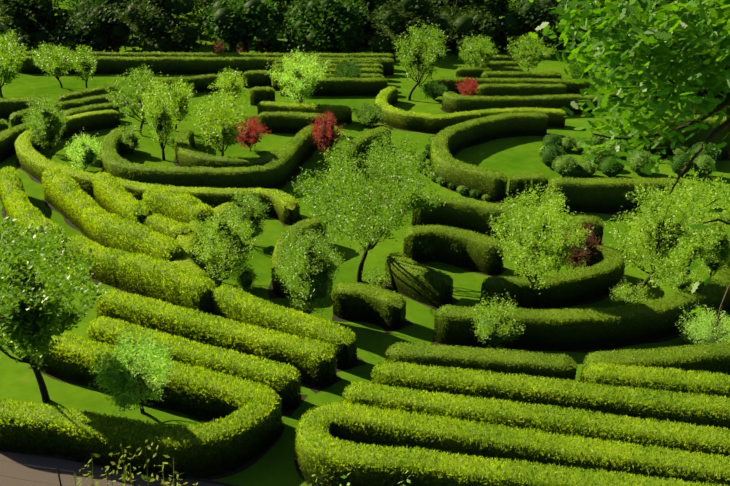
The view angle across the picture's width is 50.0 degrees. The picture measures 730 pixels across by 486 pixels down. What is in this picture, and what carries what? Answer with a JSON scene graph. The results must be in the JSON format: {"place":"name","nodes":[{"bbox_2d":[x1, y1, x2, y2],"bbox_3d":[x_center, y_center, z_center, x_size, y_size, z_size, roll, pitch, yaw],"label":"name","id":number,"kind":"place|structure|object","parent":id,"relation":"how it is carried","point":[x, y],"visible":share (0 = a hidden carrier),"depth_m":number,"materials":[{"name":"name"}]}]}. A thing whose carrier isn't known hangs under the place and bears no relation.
{"place":"outdoors","nodes":[
{"label":"outdoors","id":0,"kind":"place"},
{"bbox_2d":[0,451,223,485],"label":"gravel path","id":1,"kind":"structure","parent":0,"point":[26,472],"depth_m":20.32,"materials":[{"name":"grey gravel"}]},
{"bbox_2d":[11,450,239,485],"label":"path edging","id":2,"kind":"object","parent":1,"relation":"on","point":[190,477],"visible":0.4,"depth_m":20.12,"materials":[{"name":"grey metal"}]},
{"bbox_2d":[73,440,197,485],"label":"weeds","id":3,"kind":"object","parent":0,"point":[143,477],"depth_m":5.31,"materials":[{"name":"green plant"}]},
{"bbox_2d":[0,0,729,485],"bbox_3d":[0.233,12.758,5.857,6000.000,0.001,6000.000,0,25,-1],"label":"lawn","id":4,"kind":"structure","parent":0,"point":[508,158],"depth_m":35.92,"materials":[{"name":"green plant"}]},
{"bbox_2d":[0,28,27,97],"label":"tree","id":5,"kind":"object","parent":4,"relation":"on","point":[10,46],"visible":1,"depth_m":53.76,"materials":[{"name":"green plant"}]},
{"bbox_2d":[21,94,69,154],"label":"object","id":6,"kind":"object","parent":4,"relation":"on","point":[45,122],"visible":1,"depth_m":42.91,"materials":[{"name":"green plant"}]},
{"bbox_2d":[29,41,75,87],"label":"tree","id":7,"kind":"object","parent":4,"relation":"on","point":[51,60],"visible":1,"depth_m":56.24,"materials":[{"name":"green plant"}]},
{"bbox_2d":[0,212,106,402],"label":"tree","id":8,"kind":"object","parent":4,"relation":"on","point":[34,260],"visible":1,"depth_m":21.32,"materials":[{"name":"green plant"}]},
{"bbox_2d":[60,127,103,169],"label":"shrub","id":9,"kind":"object","parent":4,"relation":"on","point":[81,151],"visible":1,"depth_m":40.71,"materials":[{"name":"green plant"}]},
{"bbox_2d":[67,44,97,87],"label":"tree","id":10,"kind":"object","parent":4,"relation":"on","point":[80,61],"visible":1,"depth_m":56.49,"materials":[{"name":"green plant"}]},
{"bbox_2d":[118,123,144,152],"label":"shrub","id":11,"kind":"object","parent":4,"relation":"on","point":[129,138],"visible":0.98,"depth_m":43.23,"materials":[{"name":"green plant"}]},
{"bbox_2d":[83,329,180,415],"bbox_3d":[-6.309,3.676,22.032,2.668,2.798,2.633,21,32,38],"label":"sapling wood","id":12,"kind":"object","parent":4,"relation":"on","point":[146,369],"visible":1,"depth_m":21.53,"materials":[{"name":"green plant"}]},
{"bbox_2d":[105,63,169,135],"bbox_3d":[-13.407,-8.462,46.281,3.996,4.308,3.899,0,25,-1],"label":"tree","id":13,"kind":"object","parent":4,"relation":"on","point":[134,86],"visible":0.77,"depth_m":45.62,"materials":[{"name":"green plant"}]},
{"bbox_2d":[138,77,183,160],"bbox_3d":[-11.044,-6.611,42.061,2.375,4.513,2.315,0,25,-1],"label":"tree","id":14,"kind":"object","parent":4,"relation":"on","point":[157,113],"visible":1,"depth_m":41.68,"materials":[{"name":"green plant"}]},
{"bbox_2d":[159,75,196,131],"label":"tree","id":15,"kind":"object","parent":4,"relation":"on","point":[183,95],"visible":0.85,"depth_m":46.44,"materials":[{"name":"green plant"}]},
{"bbox_2d":[189,87,249,156],"bbox_3d":[-7.501,-5.871,40.712,3.157,4.318,3.595,-6,26,-13],"label":"tree","id":16,"kind":"object","parent":4,"relation":"on","point":[210,127],"visible":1,"depth_m":40.06,"materials":[{"name":"green plant"}]},
{"bbox_2d":[184,204,261,282],"bbox_3d":[-5.247,0.150,29.229,2.815,3.120,2.723,0,25,-1],"label":"tree","id":17,"kind":"object","parent":4,"relation":"on","point":[224,248],"visible":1,"depth_m":28.84,"materials":[{"name":"green plant"}]},
{"bbox_2d":[207,66,247,114],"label":"tree","id":18,"kind":"object","parent":4,"relation":"on","point":[224,83],"visible":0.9,"depth_m":50.04,"materials":[{"name":"green plant"}]},
{"bbox_2d":[231,263,261,292],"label":"small shrub","id":19,"kind":"object","parent":4,"relation":"on","point":[245,278],"visible":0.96,"depth_m":28.76,"materials":[{"name":"green plant"}]},
{"bbox_2d":[220,188,273,241],"bbox_3d":[-4.923,-1.111,32.588,2.252,2.555,2.191,13,28,25],"label":"dark shrub wood","id":20,"kind":"object","parent":4,"relation":"on","point":[250,206],"visible":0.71,"depth_m":32.17,"materials":[{"name":"green plant"}]},
{"bbox_2d":[234,116,271,150],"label":"red shrub","id":21,"kind":"object","parent":4,"relation":"on","point":[249,136],"visible":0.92,"depth_m":43.78,"materials":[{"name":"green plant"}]},
{"bbox_2d":[8,0,551,52],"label":"forest trunks","id":22,"kind":"object","parent":4,"relation":"on","point":[127,39],"visible":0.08,"depth_m":69.17,"materials":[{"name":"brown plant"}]},
{"bbox_2d":[265,47,331,103],"bbox_3d":[-4.060,-10.230,49.961,4.448,4.409,3.910,-22,33,-39],"label":"tree","id":23,"kind":"object","parent":4,"relation":"on","point":[306,81],"visible":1,"depth_m":49.33,"materials":[{"name":"green plant"}]},
{"bbox_2d":[269,224,348,315],"bbox_3d":[-1.962,1.030,26.629,2.762,3.709,2.467,0,25,-1],"label":"tall shrub wood","id":24,"kind":"object","parent":4,"relation":"on","point":[309,267],"visible":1,"depth_m":26.14,"materials":[{"name":"green plant"}]},
{"bbox_2d":[308,110,345,157],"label":"red maple shrub","id":25,"kind":"object","parent":4,"relation":"on","point":[324,132],"visible":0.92,"depth_m":42.25,"materials":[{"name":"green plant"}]},
{"bbox_2d":[331,59,362,77],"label":"bush","id":26,"kind":"object","parent":4,"relation":"on","point":[347,70],"visible":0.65,"depth_m":55.99,"materials":[{"name":"green plant"}]},
{"bbox_2d":[0,0,717,56],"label":"trees","id":27,"kind":"object","parent":4,"relation":"on","point":[464,22],"visible":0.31,"depth_m":66.54,"materials":[{"name":"green plant"}]},
{"bbox_2d":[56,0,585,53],"bbox_3d":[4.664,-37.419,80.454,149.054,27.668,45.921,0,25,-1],"label":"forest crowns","id":28,"kind":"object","parent":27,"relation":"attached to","point":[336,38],"visible":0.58,"depth_m":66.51,"materials":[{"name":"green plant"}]},
{"bbox_2d":[0,0,696,37],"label":"forest crowns","id":29,"kind":"object","parent":27,"relation":"attached to","point":[397,1],"visible":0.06,"depth_m":71.49,"materials":[{"name":"green plant"}]},
{"bbox_2d":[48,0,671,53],"bbox_3d":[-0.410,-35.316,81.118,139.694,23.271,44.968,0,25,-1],"label":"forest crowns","id":30,"kind":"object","parent":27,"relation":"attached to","point":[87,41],"visible":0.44,"depth_m":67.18,"materials":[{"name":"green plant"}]},
{"bbox_2d":[287,123,450,281],"bbox_3d":[0.443,-1.249,28.997,5.337,5.846,5.240,16,29,31],"label":"tree","id":31,"kind":"object","parent":4,"relation":"on","point":[389,199],"visible":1,"depth_m":28.03,"materials":[{"name":"green plant"}]},
{"bbox_2d":[352,102,387,126],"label":"shrub","id":32,"kind":"object","parent":4,"relation":"on","point":[368,114],"visible":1,"depth_m":48.28,"materials":[{"name":"green plant"}]},
{"bbox_2d":[361,266,391,288],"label":"shrub","id":33,"kind":"object","parent":4,"relation":"on","point":[377,279],"visible":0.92,"depth_m":29.34,"materials":[{"name":"green plant"}]},
{"bbox_2d":[392,21,448,100],"bbox_3d":[3.756,-12.521,53.593,3.977,5.494,4.862,0,25,-1],"label":"tree","id":34,"kind":"object","parent":4,"relation":"on","point":[420,42],"visible":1,"depth_m":52.54,"materials":[{"name":"green plant"}]},
{"bbox_2d":[418,78,449,99],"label":"dark round shrub","id":35,"kind":"object","parent":4,"relation":"on","point":[432,90],"visible":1,"depth_m":54.07,"materials":[{"name":"green plant"}]},
{"bbox_2d":[455,76,479,95],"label":"red shrub","id":36,"kind":"object","parent":4,"relation":"on","point":[468,87],"visible":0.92,"depth_m":54.26,"materials":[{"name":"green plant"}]},
{"bbox_2d":[456,31,498,67],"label":"tree","id":37,"kind":"object","parent":4,"relation":"on","point":[479,48],"visible":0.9,"depth_m":58.58,"materials":[{"name":"green plant"}]},
{"bbox_2d":[507,33,555,71],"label":"tree","id":38,"kind":"object","parent":4,"relation":"on","point":[530,48],"visible":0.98,"depth_m":59.92,"materials":[{"name":"green plant"}]},
{"bbox_2d":[539,144,565,167],"bbox_3d":[9.950,-4.630,41.528,1.448,1.285,1.439,0,25,-1],"label":"topiary ball","id":39,"kind":"object","parent":4,"relation":"on","point":[550,153],"visible":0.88,"depth_m":41.18,"materials":[{"name":"green plant"}]},
{"bbox_2d":[551,154,579,175],"bbox_3d":[10.385,-4.012,40.510,1.496,1.124,1.473,0,25,-1],"label":"topiary ball","id":40,"kind":"object","parent":4,"relation":"on","point":[564,165],"visible":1,"depth_m":40.12,"materials":[{"name":"green plant"}]},
{"bbox_2d":[557,219,602,268],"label":"red shrub","id":41,"kind":"object","parent":4,"relation":"on","point":[579,256],"visible":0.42,"depth_m":30.17,"materials":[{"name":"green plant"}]},
{"bbox_2d":[599,155,624,176],"bbox_3d":[12.699,-3.949,40.302,1.318,1.150,1.332,0,25,-1],"label":"topiary ball","id":42,"kind":"object","parent":4,"relation":"on","point":[608,169],"visible":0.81,"depth_m":40.01,"materials":[{"name":"green plant"}]},
{"bbox_2d":[605,278,653,305],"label":"shrub","id":43,"kind":"object","parent":4,"relation":"on","point":[630,295],"visible":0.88,"depth_m":27.91,"materials":[{"name":"green plant"}]},
{"bbox_2d":[625,150,655,174],"bbox_3d":[14.368,-4.204,40.709,1.588,1.289,1.548,0,25,-1],"label":"topiary ball","id":44,"kind":"object","parent":4,"relation":"on","point":[636,165],"visible":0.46,"depth_m":40.35,"materials":[{"name":"green plant"}]},
{"bbox_2d":[604,179,728,290],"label":"tree","id":45,"kind":"object","parent":4,"relation":"on","point":[639,245],"visible":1,"depth_m":26.74,"materials":[{"name":"green plant"}]},
{"bbox_2d":[668,152,693,174],"bbox_3d":[16.378,-4.109,40.555,1.269,1.174,1.266,0,25,-1],"label":"topiary ball","id":46,"kind":"object","parent":4,"relation":"on","point":[679,163],"visible":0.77,"depth_m":40.26,"materials":[{"name":"green plant"}]},
{"bbox_2d":[665,267,702,290],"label":"shrub","id":47,"kind":"object","parent":4,"relation":"on","point":[684,281],"visible":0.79,"depth_m":28.86,"materials":[{"name":"green plant"}]},
{"bbox_2d":[651,168,729,275],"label":"tree","id":48,"kind":"object","parent":4,"relation":"on","point":[709,192],"visible":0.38,"depth_m":28.28,"materials":[{"name":"green plant"}]},
{"bbox_2d":[676,302,729,345],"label":"shrub","id":49,"kind":"object","parent":4,"relation":"on","point":[706,329],"visible":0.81,"depth_m":25.23,"materials":[{"name":"green plant"}]},
{"bbox_2d":[691,154,716,176],"bbox_3d":[17.470,-3.981,40.362,1.235,1.178,1.273,0,25,-1],"label":"topiary ball","id":50,"kind":"object","parent":4,"relation":"on","point":[703,164],"visible":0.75,"depth_m":40.07,"materials":[{"name":"green plant"}]},
{"bbox_2d":[688,141,721,161],"bbox_3d":[18.233,-4.807,41.944,1.805,1.257,1.799,0,25,-1],"label":"topiary ball","id":51,"kind":"object","parent":4,"relation":"on","point":[715,154],"visible":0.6,"depth_m":41.51,"materials":[{"name":"green plant"}]},
{"bbox_2d":[698,226,729,277],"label":"bush","id":52,"kind":"object","parent":4,"relation":"on","point":[719,259],"visible":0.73,"depth_m":29.42,"materials":[{"name":"green plant"}]},
{"bbox_2d":[0,73,729,485],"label":"hedge soil","id":53,"kind":"structure","parent":0,"point":[284,413],"depth_m":27.39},
{"bbox_2d":[0,122,28,161],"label":"hedge","id":54,"kind":"object","parent":53,"relation":"on","point":[8,137],"visible":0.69,"depth_m":43.62,"materials":[{"name":"green plant"}]},
{"bbox_2d":[0,97,48,118],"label":"hedge","id":55,"kind":"object","parent":53,"relation":"on","point":[9,106],"visible":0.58,"depth_m":50.17,"materials":[{"name":"green plant"}]},
{"bbox_2d":[0,166,67,263],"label":"hedge","id":56,"kind":"object","parent":53,"relation":"on","point":[17,204],"visible":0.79,"depth_m":34.32,"materials":[{"name":"green plant"}]},
{"bbox_2d":[9,94,118,127],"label":"hedge","id":57,"kind":"object","parent":53,"relation":"on","point":[15,118],"visible":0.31,"depth_m":49.80,"materials":[{"name":"green plant"}]},
{"bbox_2d":[57,84,118,100],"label":"hedge","id":58,"kind":"object","parent":53,"relation":"on","point":[85,93],"visible":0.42,"depth_m":52.50,"materials":[{"name":"green plant"}]},
{"bbox_2d":[62,102,115,116],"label":"hedge","id":59,"kind":"object","parent":53,"relation":"on","point":[91,108],"visible":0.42,"depth_m":48.82,"materials":[{"name":"green plant"}]},
{"bbox_2d":[41,168,184,261],"bbox_3d":[-11.326,-1.027,33.559,1.690,1.727,11.903,-22,33,-38],"label":"hedge","id":60,"kind":"object","parent":53,"relation":"on","point":[73,203],"visible":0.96,"depth_m":32.30,"materials":[{"name":"green plant"}]},
{"bbox_2d":[92,171,152,224],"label":"hedge","id":61,"kind":"object","parent":53,"relation":"on","point":[111,195],"visible":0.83,"depth_m":35.08,"materials":[{"name":"green plant"}]},
{"bbox_2d":[64,234,216,314],"bbox_3d":[-8.565,1.037,29.240,7.974,1.616,1.109,16,29,30],"label":"hedge","id":62,"kind":"object","parent":53,"relation":"on","point":[163,279],"visible":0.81,"depth_m":28.46,"materials":[{"name":"green plant"}]},
{"bbox_2d":[0,330,283,478],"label":"hedge","id":63,"kind":"object","parent":53,"relation":"on","point":[246,425],"visible":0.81,"depth_m":20.71,"materials":[{"name":"green plant"}]},
{"bbox_2d":[14,109,300,224],"bbox_3d":[-12.112,-3.765,40.061,7.596,1.143,20.643,-19,31,-36],"label":"hedge","id":64,"kind":"object","parent":53,"relation":"on","point":[32,161],"visible":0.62,"depth_m":37.76,"materials":[{"name":"green plant"}]},
{"bbox_2d":[143,213,192,241],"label":"hedge","id":65,"kind":"object","parent":53,"relation":"on","point":[170,227],"visible":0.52,"depth_m":32.43,"materials":[{"name":"green plant"}]},
{"bbox_2d":[141,188,214,234],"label":"hedge","id":66,"kind":"object","parent":53,"relation":"on","point":[182,207],"visible":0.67,"depth_m":33.83,"materials":[{"name":"green plant"}]},
{"bbox_2d":[160,73,220,92],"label":"hedge","id":67,"kind":"object","parent":53,"relation":"on","point":[202,83],"visible":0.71,"depth_m":56.31,"materials":[{"name":"green plant"}]},
{"bbox_2d":[86,315,301,410],"bbox_3d":[-5.422,3.609,24.070,7.753,1.330,1.021,11,27,22],"label":"hedge","id":68,"kind":"object","parent":53,"relation":"on","point":[283,380],"visible":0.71,"depth_m":23.29,"materials":[{"name":"green plant"}]},
{"bbox_2d":[172,202,235,279],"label":"gold hedge","id":69,"kind":"object","parent":53,"relation":"on","point":[187,260],"visible":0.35,"depth_m":31.03,"materials":[{"name":"green plant"}]},
{"bbox_2d":[15,55,393,74],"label":"hedge","id":70,"kind":"object","parent":53,"relation":"on","point":[163,65],"visible":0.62,"depth_m":61.44,"materials":[{"name":"green plant"}]},
{"bbox_2d":[22,51,393,58],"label":"hedge","id":71,"kind":"object","parent":53,"relation":"on","point":[222,54],"visible":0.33,"depth_m":62.90,"materials":[{"name":"green plant"}]},
{"bbox_2d":[100,124,319,189],"bbox_3d":[-8.396,-4.628,41.662,11.887,1.277,8.310,0,25,-1],"label":"hedge line","id":72,"kind":"object","parent":53,"relation":"on","point":[281,168],"visible":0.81,"depth_m":38.47,"materials":[{"name":"green plant"}]},
{"bbox_2d":[94,287,336,387],"bbox_3d":[-5.091,2.943,25.488,9.295,1.336,1.034,11,27,23],"label":"hedge","id":73,"kind":"object","parent":53,"relation":"on","point":[313,362],"visible":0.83,"depth_m":24.80,"materials":[{"name":"green plant"}]},
{"bbox_2d":[174,129,281,167],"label":"hedge line","id":74,"kind":"object","parent":53,"relation":"on","point":[187,154],"visible":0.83,"depth_m":40.32,"materials":[{"name":"green plant"}]},
{"bbox_2d":[242,70,271,87],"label":"hedge","id":75,"kind":"object","parent":53,"relation":"on","point":[258,78],"visible":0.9,"depth_m":57.52,"materials":[{"name":"green plant"}]},
{"bbox_2d":[250,86,275,105],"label":"hedge","id":76,"kind":"object","parent":53,"relation":"on","point":[262,93],"visible":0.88,"depth_m":53.02,"materials":[{"name":"green plant"}]},
{"bbox_2d":[211,284,357,368],"bbox_3d":[-2.839,2.708,25.998,6.043,1.329,1.119,16,29,31],"label":"hedge","id":77,"kind":"object","parent":53,"relation":"on","point":[236,305],"visible":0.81,"depth_m":25.47,"materials":[{"name":"green plant"}]},
{"bbox_2d":[257,111,332,133],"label":"hedge","id":78,"kind":"object","parent":53,"relation":"on","point":[293,122],"visible":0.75,"depth_m":47.24,"materials":[{"name":"green plant"}]},
{"bbox_2d":[271,216,327,297],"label":"hedge","id":79,"kind":"object","parent":53,"relation":"on","point":[278,290],"visible":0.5,"depth_m":30.93,"materials":[{"name":"green plant"}]},
{"bbox_2d":[257,101,351,123],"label":"hedge","id":80,"kind":"object","parent":53,"relation":"on","point":[343,115],"visible":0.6,"depth_m":49.43,"materials":[{"name":"green plant"}]},
{"bbox_2d":[280,77,387,95],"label":"hedge","id":81,"kind":"object","parent":53,"relation":"on","point":[349,86],"visible":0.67,"depth_m":55.45,"materials":[{"name":"green plant"}]},
{"bbox_2d":[342,126,391,170],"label":"hedge","id":82,"kind":"object","parent":53,"relation":"on","point":[365,140],"visible":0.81,"depth_m":42.86,"materials":[{"name":"green plant"}]},
{"bbox_2d":[332,282,406,329],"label":"hedge","id":83,"kind":"object","parent":53,"relation":"on","point":[384,308],"visible":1,"depth_m":27.08,"materials":[{"name":"green plant"}]},
{"bbox_2d":[385,251,453,307],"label":"hedge","id":84,"kind":"object","parent":53,"relation":"on","point":[414,280],"visible":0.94,"depth_m":28.47,"materials":[{"name":"green plant"}]},
{"bbox_2d":[403,224,504,274],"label":"hedge","id":85,"kind":"object","parent":53,"relation":"on","point":[476,253],"visible":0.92,"depth_m":31.09,"materials":[{"name":"green plant"}]},
{"bbox_2d":[412,195,511,239],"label":"hedge","id":86,"kind":"object","parent":53,"relation":"on","point":[467,214],"visible":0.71,"depth_m":33.90,"materials":[{"name":"green plant"}]},
{"bbox_2d":[374,86,566,132],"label":"hedge","id":87,"kind":"object","parent":53,"relation":"on","point":[387,97],"visible":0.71,"depth_m":48.23,"materials":[{"name":"green plant"}]},
{"bbox_2d":[385,342,577,381],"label":"hedge row","id":88,"kind":"object","parent":53,"relation":"on","point":[546,365],"visible":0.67,"depth_m":23.47,"materials":[{"name":"green plant"}]},
{"bbox_2d":[429,112,548,200],"bbox_3d":[6.473,-5.310,43.074,5.249,1.400,12.317,10,27,20],"label":"hedge","id":89,"kind":"object","parent":53,"relation":"on","point":[447,142],"visible":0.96,"depth_m":43.47,"materials":[{"name":"green plant"}]},
{"bbox_2d":[455,66,522,77],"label":"hedge","id":90,"kind":"object","parent":53,"relation":"on","point":[469,72],"visible":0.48,"depth_m":58.52,"materials":[{"name":"green plant"}]},
{"bbox_2d":[465,289,525,349],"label":"bush","id":91,"kind":"object","parent":53,"relation":"on","point":[493,325],"visible":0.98,"depth_m":25.02,"materials":[{"name":"green plant"}]},
{"bbox_2d":[431,76,589,95],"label":"hedge","id":92,"kind":"object","parent":53,"relation":"on","point":[569,84],"visible":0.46,"depth_m":55.20,"materials":[{"name":"green plant"}]},
{"bbox_2d":[294,401,729,485],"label":"hedge row","id":93,"kind":"object","parent":53,"relation":"on","point":[365,445],"visible":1,"depth_m":19.43,"materials":[{"name":"green plant"}]},
{"bbox_2d":[442,91,597,114],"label":"hedge","id":94,"kind":"object","parent":53,"relation":"on","point":[453,102],"visible":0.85,"depth_m":50.87,"materials":[{"name":"green plant"}]},
{"bbox_2d":[481,70,560,78],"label":"hedge","id":95,"kind":"object","parent":53,"relation":"on","point":[510,74],"visible":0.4,"depth_m":57.06,"materials":[{"name":"green plant"}]},
{"bbox_2d":[476,83,566,96],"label":"hedge","id":96,"kind":"object","parent":53,"relation":"on","point":[509,89],"visible":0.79,"depth_m":53.69,"materials":[{"name":"green plant"}]},
{"bbox_2d":[508,172,548,198],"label":"hedge","id":97,"kind":"object","parent":53,"relation":"on","point":[516,181],"visible":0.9,"depth_m":37.65,"materials":[{"name":"green plant"}]},
{"bbox_2d":[342,381,729,456],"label":"hedge row","id":98,"kind":"object","parent":53,"relation":"on","point":[621,428],"visible":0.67,"depth_m":20.70,"materials":[{"name":"green plant"}]},
{"bbox_2d":[486,178,593,293],"bbox_3d":[5.834,0.353,26.809,3.458,4.794,3.874,0,25,-1],"label":"tree","id":99,"kind":"object","parent":53,"relation":"on","point":[543,260],"visible":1,"depth_m":26.08,"materials":[{"name":"green plant"}]},
{"bbox_2d":[370,360,729,430],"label":"hedge row","id":100,"kind":"object","parent":53,"relation":"on","point":[686,407],"visible":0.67,"depth_m":21.80,"materials":[{"name":"green plant"}]},
{"bbox_2d":[479,245,625,309],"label":"hedge","id":101,"kind":"object","parent":53,"relation":"on","point":[600,274],"visible":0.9,"depth_m":28.12,"materials":[{"name":"green plant"}]},
{"bbox_2d":[433,262,729,350],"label":"hedge","id":102,"kind":"object","parent":53,"relation":"on","point":[649,320],"visible":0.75,"depth_m":25.71,"materials":[{"name":"green plant"}]},
{"bbox_2d":[571,214,604,247],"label":"hedge","id":103,"kind":"object","parent":53,"relation":"on","point":[595,222],"visible":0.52,"depth_m":32.28,"materials":[{"name":"green plant"}]},
{"bbox_2d":[547,176,684,212],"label":"hedge","id":104,"kind":"object","parent":53,"relation":"on","point":[596,195],"visible":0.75,"depth_m":35.92,"materials":[{"name":"green plant"}]},
{"bbox_2d":[580,341,729,381],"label":"hedge row","id":105,"kind":"object","parent":53,"relation":"on","point":[713,357],"visible":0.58,"depth_m":23.39,"materials":[{"name":"green plant"}]},
{"bbox_2d":[581,361,729,398],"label":"hedge row","id":106,"kind":"object","parent":53,"relation":"on","point":[677,380],"visible":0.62,"depth_m":22.35,"materials":[{"name":"green plant"}]},
{"bbox_2d":[649,114,729,159],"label":"hedge","id":107,"kind":"object","parent":53,"relation":"on","point":[701,135],"visible":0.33,"depth_m":42.70,"materials":[{"name":"green plant"}]},
{"bbox_2d":[528,0,729,326],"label":"tree","id":108,"kind":"object","parent":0,"point":[698,58],"depth_m":7.04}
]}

